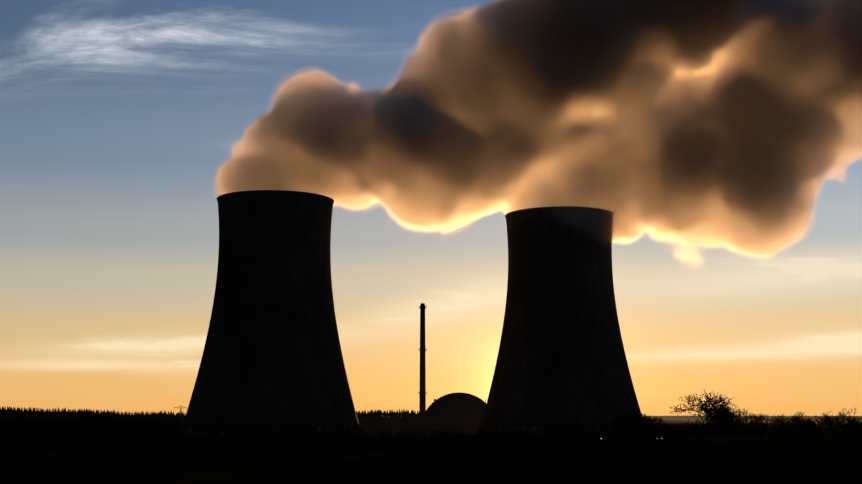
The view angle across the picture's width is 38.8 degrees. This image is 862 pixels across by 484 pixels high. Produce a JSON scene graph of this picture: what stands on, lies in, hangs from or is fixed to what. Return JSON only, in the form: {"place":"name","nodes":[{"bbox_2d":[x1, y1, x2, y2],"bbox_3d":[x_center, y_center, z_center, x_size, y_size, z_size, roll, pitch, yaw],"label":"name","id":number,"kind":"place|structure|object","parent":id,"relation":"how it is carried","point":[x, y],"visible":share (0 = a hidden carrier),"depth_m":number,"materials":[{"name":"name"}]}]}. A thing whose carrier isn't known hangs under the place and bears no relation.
{"place":"outdoors","nodes":[
{"label":"outdoors","id":0,"kind":"place"},
{"bbox_2d":[0,410,418,418],"bbox_3d":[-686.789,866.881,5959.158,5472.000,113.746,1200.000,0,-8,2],"label":"forest ridge hill","id":1,"kind":"structure","parent":0,"point":[8,414],"depth_m":5775.65,"materials":[{"name":"black plant"}]},
{"bbox_2d":[0,406,699,417],"bbox_3d":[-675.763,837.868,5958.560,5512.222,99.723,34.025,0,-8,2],"label":"tree line","id":2,"kind":"object","parent":1,"relation":"on","point":[156,413],"visible":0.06,"depth_m":5983.65,"materials":[{"name":"black plant"}]},
{"bbox_2d":[0,416,861,483],"bbox_3d":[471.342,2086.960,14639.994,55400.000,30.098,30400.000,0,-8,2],"label":"ground","id":3,"kind":"structure","parent":0,"point":[729,460],"depth_m":182.66,"materials":[{"name":"black plant"}]},
{"bbox_2d":[174,406,186,423],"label":"power pylon","id":4,"kind":"object","parent":3,"relation":"on","point":[180,412],"visible":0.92,"depth_m":2589.12,"materials":[{"name":"metal"}]},
{"bbox_2d":[173,190,363,441],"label":"cooling tower","id":5,"kind":"structure","parent":3,"relation":"on","point":[272,355],"depth_m":706.96,"materials":[{"name":"concrete"}]},
{"bbox_2d":[419,303,426,416],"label":"exhaust stack","id":6,"kind":"object","parent":3,"relation":"on","point":[422,392],"visible":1,"depth_m":1050.04,"materials":[{"name":"concrete"}]},
{"bbox_2d":[312,413,542,436],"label":"machine hall","id":7,"kind":"structure","parent":3,"relation":"on","point":[393,424],"depth_m":925.90,"materials":[{"name":"black"}]},
{"bbox_2d":[0,407,861,442],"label":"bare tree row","id":8,"kind":"object","parent":3,"relation":"on","point":[637,424],"visible":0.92,"depth_m":570.22,"materials":[{"name":"black plant"}]},
{"bbox_2d":[423,392,486,416],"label":"reactor dome","id":9,"kind":"structure","parent":3,"relation":"on","point":[458,404],"depth_m":995.61,"materials":[{"name":"concrete"}]},
{"bbox_2d":[477,206,646,441],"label":"cooling tower","id":10,"kind":"structure","parent":3,"relation":"on","point":[561,361],"depth_m":762.16,"materials":[{"name":"concrete"}]},
{"bbox_2d":[669,391,748,443],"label":"bare tree","id":11,"kind":"object","parent":3,"relation":"on","point":[721,414],"visible":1,"depth_m":482.25,"materials":[{"name":"black plant"}]},
{"bbox_2d":[656,415,861,418],"bbox_3d":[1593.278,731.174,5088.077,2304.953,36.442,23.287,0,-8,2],"label":"hills","id":12,"kind":"structure","parent":3,"relation":"on","point":[703,417],"depth_m":5101.76,"materials":[{"name":"grey"}]},
{"bbox_2d":[0,0,861,415],"label":"sky","id":13,"kind":"structure","parent":0,"point":[721,140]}
]}

